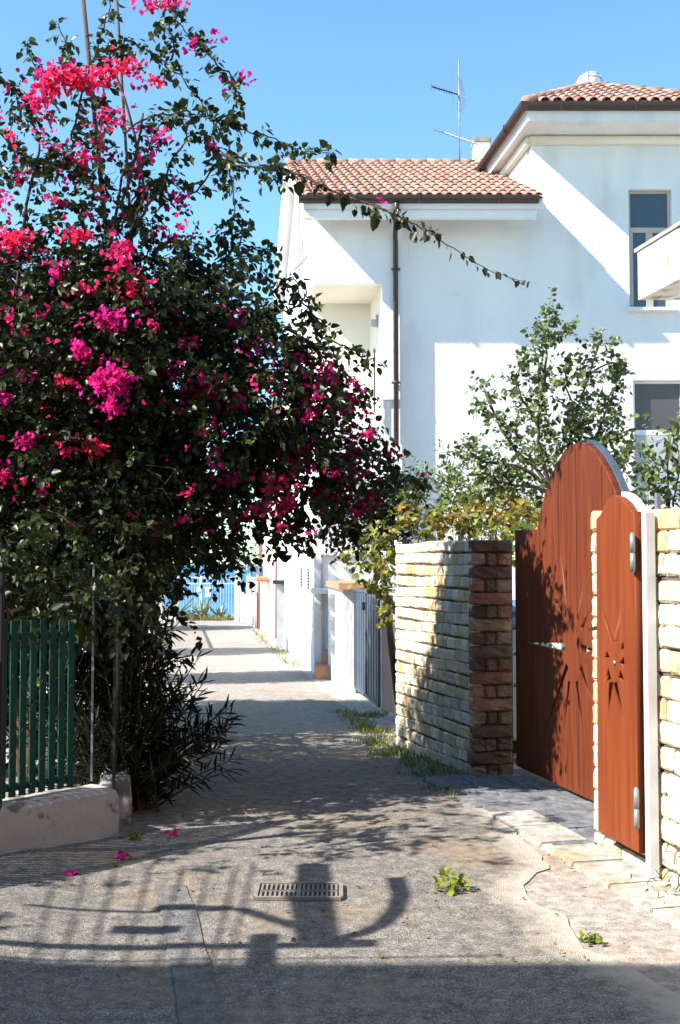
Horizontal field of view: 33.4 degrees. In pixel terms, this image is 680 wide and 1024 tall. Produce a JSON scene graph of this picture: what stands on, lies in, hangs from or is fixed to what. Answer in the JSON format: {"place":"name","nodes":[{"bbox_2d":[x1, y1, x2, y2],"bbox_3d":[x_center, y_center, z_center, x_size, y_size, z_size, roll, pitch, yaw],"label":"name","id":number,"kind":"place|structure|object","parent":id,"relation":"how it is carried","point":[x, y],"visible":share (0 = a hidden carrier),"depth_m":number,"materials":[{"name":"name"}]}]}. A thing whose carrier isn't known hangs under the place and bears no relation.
{"place":"outdoors","nodes":[
{"label":"outdoors","id":0,"kind":"place"},
{"bbox_2d":[140,566,262,616],"bbox_3d":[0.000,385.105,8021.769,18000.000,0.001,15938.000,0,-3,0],"label":"sea","id":1,"kind":"structure","parent":0,"point":[227,597],"depth_m":306.14,"materials":[{"name":"liquid"}]},
{"bbox_2d":[0,617,552,854],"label":"ground","id":2,"kind":"structure","parent":0,"point":[356,701],"depth_m":15.88,"materials":[{"name":"grey concrete"}]},
{"bbox_2d":[0,556,4,809],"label":"metal post","id":3,"kind":"object","parent":2,"relation":"on","point":[2,609],"visible":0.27,"depth_m":6.16,"materials":[{"name":"metal"}]},
{"bbox_2d":[6,669,57,783],"bbox_3d":[-2.422,1.569,7.476,1.106,1.092,0.751,0,-3,10],"label":"garden shrub","id":4,"kind":"object","parent":2,"relation":"on","point":[36,713],"visible":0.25,"depth_m":7.58,"materials":[{"name":"green plant"}]},
{"bbox_2d":[0,680,144,851],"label":"wall","id":5,"kind":"structure","parent":2,"relation":"on","point":[102,808],"depth_m":6.46,"materials":[{"name":"white paint"}]},
{"bbox_2d":[2,618,94,798],"bbox_3d":[-2.474,1.044,5.585,0.078,1.050,3.101,-2,-3,39],"label":"green fence","id":6,"kind":"object","parent":5,"relation":"on","point":[23,783],"visible":0.85,"depth_m":6.47,"materials":[{"name":"metal"}]},
{"bbox_2d":[90,565,94,780],"bbox_3d":[-1.500,0.974,6.872,0.012,1.300,0.012,0,-3,0],"label":"steel rod","id":7,"kind":"object","parent":5,"relation":"on","point":[92,679],"visible":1,"depth_m":6.86,"materials":[{"name":"metal"}]},
{"bbox_2d":[111,573,138,789],"bbox_3d":[-2.107,1.469,11.434,0.030,1.760,9.155,0,-3,-9],"label":"lane railing","id":8,"kind":"object","parent":5,"relation":"on","point":[117,677],"visible":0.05,"depth_m":6.96,"materials":[{"name":"black metal"}]},
{"bbox_2d":[0,250,147,596],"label":"garden tree","id":9,"kind":"object","parent":2,"relation":"on","point":[36,259],"visible":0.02,"depth_m":12.53,"materials":[{"name":"green plant"}]},
{"bbox_2d":[5,323,184,773],"bbox_3d":[-3.180,0.300,10.099,3.660,4.616,5.244,0,-3,0],"label":"hedge","id":10,"kind":"object","parent":2,"relation":"on","point":[167,614],"visible":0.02,"depth_m":9.58,"materials":[{"name":"green plant"}]},
{"bbox_2d":[6,609,249,811],"bbox_3d":[-1.514,1.326,7.839,1.755,1.341,1.953,3,-4,-45],"label":"oleander","id":11,"kind":"object","parent":2,"relation":"on","point":[147,761],"visible":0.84,"depth_m":7.48,"materials":[{"name":"green plant"}]},
{"bbox_2d":[159,595,163,623],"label":"gate pillar","id":12,"kind":"structure","parent":2,"relation":"on","point":[161,607],"depth_m":43.83,"materials":[{"name":"beige paint"}]},
{"bbox_2d":[241,573,257,628],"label":"white gate","id":13,"kind":"structure","parent":2,"relation":"on","point":[249,609],"depth_m":44.32,"materials":[{"name":"metal"}]},
{"bbox_2d":[239,545,262,593],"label":"tamarisk","id":14,"kind":"object","parent":2,"relation":"on","point":[251,562],"visible":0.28,"depth_m":48.86,"materials":[{"name":"green plant"}]},
{"bbox_2d":[255,576,269,633],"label":"lane wall","id":15,"kind":"structure","parent":2,"relation":"on","point":[264,600],"depth_m":37.90,"materials":[{"name":"beige paint"}]},
{"bbox_2d":[0,0,530,786],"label":"bougainvillea","id":16,"kind":"object","parent":2,"relation":"on","point":[96,416],"visible":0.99,"depth_m":7.75,"materials":[{"name":"green plant"}]},
{"bbox_2d":[258,403,282,638],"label":"house","id":17,"kind":"structure","parent":2,"relation":"on","point":[275,572],"depth_m":37.06,"materials":[{"name":"beige paint"}]},
{"bbox_2d":[272,580,284,647],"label":"gate pillar","id":18,"kind":"structure","parent":2,"relation":"on","point":[280,613],"depth_m":29.85,"materials":[{"name":"white paint"}]},
{"bbox_2d":[152,613,491,800],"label":"grass","id":19,"kind":"structure","parent":2,"relation":"on","point":[379,742],"depth_m":11.07,"materials":[{"name":"green plant"}]},
{"bbox_2d":[325,581,370,691],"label":"meter pillar","id":20,"kind":"structure","parent":2,"relation":"on","point":[340,629],"depth_m":18.29,"materials":[{"name":"paint"}]},
{"bbox_2d":[354,588,380,706],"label":"blue gate","id":21,"kind":"structure","parent":2,"relation":"on","point":[367,658],"depth_m":16.52,"materials":[{"name":"metal"}]},
{"bbox_2d":[309,464,433,715],"bbox_3d":[0.387,0.956,14.059,1.755,3.223,1.249,1,-3,-26],"label":"garden tree","id":22,"kind":"object","parent":2,"relation":"on","point":[391,641],"visible":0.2,"depth_m":14.09,"materials":[{"name":"green plant"}]},
{"bbox_2d":[381,595,392,711],"bbox_3d":[0.630,1.925,15.176,0.150,1.622,0.350,0,-3,0],"label":"gate post","id":23,"kind":"object","parent":2,"relation":"on","point":[386,692],"visible":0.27,"depth_m":14.99,"materials":[{"name":"grey metal"}]},
{"bbox_2d":[339,491,543,629],"bbox_3d":[1.455,1.045,12.198,2.558,2.660,2.026,-3,-4,43],"label":"grape vine","id":24,"kind":"object","parent":2,"relation":"on","point":[513,512],"visible":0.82,"depth_m":12.33,"materials":[{"name":"green plant"}]},
{"bbox_2d":[395,540,513,774],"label":"stone wall","id":25,"kind":"structure","parent":2,"relation":"on","point":[454,654],"depth_m":9.28,"materials":[{"name":"beige stone"}]},
{"bbox_2d":[358,436,550,543],"bbox_3d":[1.487,0.784,14.511,2.877,3.599,1.886,0,-3,0],"label":"jasmine","id":26,"kind":"object","parent":2,"relation":"on","point":[449,479],"visible":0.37,"depth_m":14.29,"materials":[{"name":"green plant"}]},
{"bbox_2d":[436,510,499,540],"bbox_3d":[1.434,1.141,12.761,0.020,2.320,1.025,2,-3,-38],"label":"spiked railing","id":27,"kind":"object","parent":2,"relation":"on","point":[453,534],"visible":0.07,"depth_m":12.76,"materials":[{"name":"white metal"}]},
{"bbox_2d":[273,71,679,678],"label":"white house","id":28,"kind":"structure","parent":2,"relation":"on","point":[571,193],"depth_m":22.02,"materials":[{"name":"paint"}]},
{"bbox_2d":[431,60,480,163],"bbox_3d":[2.644,-9.226,26.422,1.253,2.715,0.669,1,-3,-11],"label":"television aerial","id":29,"kind":"object","parent":28,"relation":"on","point":[458,102],"visible":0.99,"depth_m":26.44,"materials":[{"name":"metal"}]},
{"bbox_2d":[626,191,678,311],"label":"window","id":30,"kind":"structure","parent":28,"relation":"in","point":[649,211],"depth_m":22.21,"materials":[{"name":"white glass"}]},
{"bbox_2d":[633,381,679,506],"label":"window","id":31,"kind":"structure","parent":28,"relation":"in","point":[661,399],"depth_m":22.04,"materials":[{"name":"white paint"}]},
{"bbox_2d":[634,221,679,299],"bbox_3d":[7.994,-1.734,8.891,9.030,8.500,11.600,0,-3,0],"label":"balcony","id":32,"kind":"structure","parent":28,"relation":"attached to","point":[659,266],"depth_m":12.86,"materials":[{"name":"paint"}]},
{"bbox_2d":[439,287,656,649],"bbox_3d":[2.302,0.025,12.577,2.332,4.791,1.553,0,-3,10],"label":"tree","id":33,"kind":"object","parent":2,"relation":"on","point":[576,427],"visible":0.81,"depth_m":12.55,"materials":[{"name":"green plant"}]},
{"bbox_2d":[591,508,679,888],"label":"stone wall","id":34,"kind":"structure","parent":2,"relation":"on","point":[667,547],"depth_m":5.71,"materials":[{"name":"beige stone"}]},
{"bbox_2d":[588,492,658,877],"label":"side gate","id":35,"kind":"structure","parent":34,"relation":"attached to","point":[628,804],"depth_m":5.90,"materials":[{"name":"white metal"}]},
{"bbox_2d":[596,495,645,852],"bbox_3d":[1.488,0.829,6.034,0.045,1.839,0.464,1,-3,-13],"label":"door panel","id":36,"kind":"structure","parent":35,"relation":"in","point":[620,686],"depth_m":5.98,"materials":[{"name":"orange wood"}]},
{"bbox_2d":[654,493,660,508],"bbox_3d":[1.713,0.018,6.106,0.022,0.238,0.045,0,-3,0],"label":"fence post","id":37,"kind":"object","parent":34,"relation":"on","point":[657,500],"visible":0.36,"depth_m":6.09,"materials":[{"name":"metal"}]},
{"bbox_2d":[628,408,679,509],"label":"citrus tree","id":38,"kind":"object","parent":2,"relation":"on","point":[649,474],"visible":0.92,"depth_m":8.63,"materials":[{"name":"green plant"}]},
{"bbox_2d":[0,733,679,1023],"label":"asphalt","id":39,"kind":"structure","parent":0,"point":[68,945],"depth_m":5.13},
{"bbox_2d":[63,870,79,874],"bbox_3d":[-1.368,1.838,5.769,0.071,0.044,0.091,-2,-3,34],"label":"fallen bract","id":40,"kind":"object","parent":39,"relation":"on","point":[68,872],"visible":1,"depth_m":5.76,"materials":[{"name":"pink plant"}]},
{"bbox_2d":[81,0,160,785],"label":"pole","id":41,"kind":"object","parent":39,"relation":"on","point":[87,42],"visible":0.27,"depth_m":8.43,"materials":[{"name":"grey metal"}]},
{"bbox_2d":[115,850,131,858],"bbox_3d":[-1.170,1.866,6.124,0.091,0.067,0.087,0,-3,0],"label":"fallen bract","id":42,"kind":"object","parent":39,"relation":"on","point":[122,853],"visible":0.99,"depth_m":6.12,"materials":[{"name":"pink plant"}]},
{"bbox_2d":[125,829,144,839],"bbox_3d":[-1.210,1.879,6.587,0.114,0.082,0.109,-2,-3,37],"label":"weed","id":43,"kind":"object","parent":39,"relation":"on","point":[132,835],"visible":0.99,"depth_m":6.58,"materials":[{"name":"green plant"}]},
{"bbox_2d":[115,0,164,751],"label":"pole","id":44,"kind":"object","parent":39,"relation":"on","point":[129,198],"visible":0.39,"depth_m":8.42,"materials":[{"name":"grey metal"}]},
{"bbox_2d":[164,827,180,835],"bbox_3d":[-0.978,1.881,6.654,0.065,0.041,0.112,-2,-3,33],"label":"fallen bract","id":45,"kind":"object","parent":39,"relation":"on","point":[175,832],"visible":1,"depth_m":6.64,"materials":[{"name":"pink plant"}]},
{"bbox_2d":[154,885,225,1023],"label":"trench patch","id":46,"kind":"object","parent":39,"relation":"on","point":[197,994],"visible":1,"depth_m":4.54,"materials":[{"name":"concrete"}]},
{"bbox_2d":[253,882,342,900],"bbox_3d":[-0.199,1.839,5.494,0.428,0.020,0.264,0,-3,0],"label":"drain cover","id":47,"kind":"object","parent":39,"relation":"on","point":[290,891],"visible":1,"depth_m":5.49,"materials":[{"name":"metal"}]},
{"bbox_2d":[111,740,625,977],"bbox_3d":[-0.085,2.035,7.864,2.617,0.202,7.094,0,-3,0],"label":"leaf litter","id":48,"kind":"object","parent":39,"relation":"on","point":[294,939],"visible":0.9,"depth_m":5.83,"materials":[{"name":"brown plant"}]},
{"bbox_2d":[432,866,470,896],"bbox_3d":[0.544,1.794,5.531,0.194,0.139,0.185,0,-3,0],"label":"weed","id":49,"kind":"object","parent":39,"relation":"on","point":[452,883],"visible":1,"depth_m":5.52,"materials":[{"name":"green plant"}]},
{"bbox_2d":[0,0,679,565],"label":"sky","id":50,"kind":"structure","parent":0,"point":[357,77],"materials":[{"name":"blue"}]},
{"bbox_2d":[113,617,679,995],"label":"lane","id":51,"kind":"structure","parent":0,"point":[262,684],"depth_m":13.47,"materials":[{"name":"concrete"}]},
{"bbox_2d":[164,598,201,616],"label":"agave","id":52,"kind":"object","parent":51,"relation":"on","point":[177,605],"visible":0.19,"depth_m":50.65,"materials":[{"name":"green plant"}]},
{"bbox_2d":[187,596,212,618],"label":"agave","id":53,"kind":"object","parent":51,"relation":"on","point":[203,608],"visible":0.71,"depth_m":50.88,"materials":[{"name":"green plant"}]},
{"bbox_2d":[164,576,240,616],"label":"sea gate","id":54,"kind":"structure","parent":51,"relation":"on","point":[199,583],"depth_m":51.88,"materials":[{"name":"white metal"}]},
{"bbox_2d":[205,587,210,596],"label":"notice","id":55,"kind":"object","parent":54,"relation":"attached to","point":[207,592],"visible":0.95,"depth_m":51.83,"materials":[{"name":"white paper"}]},
{"bbox_2d":[210,602,233,618],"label":"agave","id":56,"kind":"object","parent":51,"relation":"on","point":[219,611],"visible":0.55,"depth_m":51.25,"materials":[{"name":"green plant"}]},
{"bbox_2d":[235,559,247,620],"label":"gate post","id":57,"kind":"object","parent":51,"relation":"on","point":[237,601],"visible":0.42,"depth_m":49.78,"materials":[{"name":"paint"}]},
{"bbox_2d":[489,810,679,929],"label":"kerb","id":58,"kind":"structure","parent":51,"relation":"on","point":[605,868],"depth_m":5.95,"materials":[{"name":"stone"}]},
{"bbox_2d":[577,929,602,945],"bbox_3d":[1.051,1.796,4.759,0.104,0.072,0.099,0,-3,0],"label":"weed","id":59,"kind":"object","parent":51,"relation":"on","point":[593,938],"visible":1,"depth_m":4.76,"materials":[{"name":"green plant"}]},
{"bbox_2d":[630,851,679,903],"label":"weed","id":60,"kind":"object","parent":51,"relation":"on","point":[668,881],"visible":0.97,"depth_m":5.45,"materials":[{"name":"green plant"}]},
{"bbox_2d":[414,768,597,844],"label":"slate paving","id":61,"kind":"structure","parent":0,"point":[520,789],"depth_m":7.80,"materials":[{"name":"grey stone"}]},
{"bbox_2d":[515,440,628,800],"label":"wooden gate","id":62,"kind":"structure","parent":61,"relation":"on","point":[555,702],"depth_m":8.02,"materials":[{"name":"red wood"}]},
{"bbox_2d":[512,599,551,752],"bbox_3d":[1.725,1.543,10.759,0.560,1.416,0.560,0,-3,0],"label":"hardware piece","id":63,"kind":"object","parent":62,"relation":"attached to","point":[514,672],"depth_m":10.54,"materials":[{"name":"white paint"}]},
{"bbox_2d":[515,442,620,800],"bbox_3d":[1.652,0.728,7.779,0.050,2.408,2.247,1,-3,-13],"label":"door panel","id":64,"kind":"structure","parent":62,"relation":"in","point":[551,701],"depth_m":8.04,"materials":[{"name":"red wood"}]},
{"bbox_2d":[513,642,592,686],"bbox_3d":[2.508,1.377,9.068,1.165,1.323,2.596,2,-3,-37],"label":"garden shrub","id":65,"kind":"object","parent":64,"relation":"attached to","point":[563,648],"visible":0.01,"depth_m":9.72,"materials":[{"name":"plant"}]}
]}

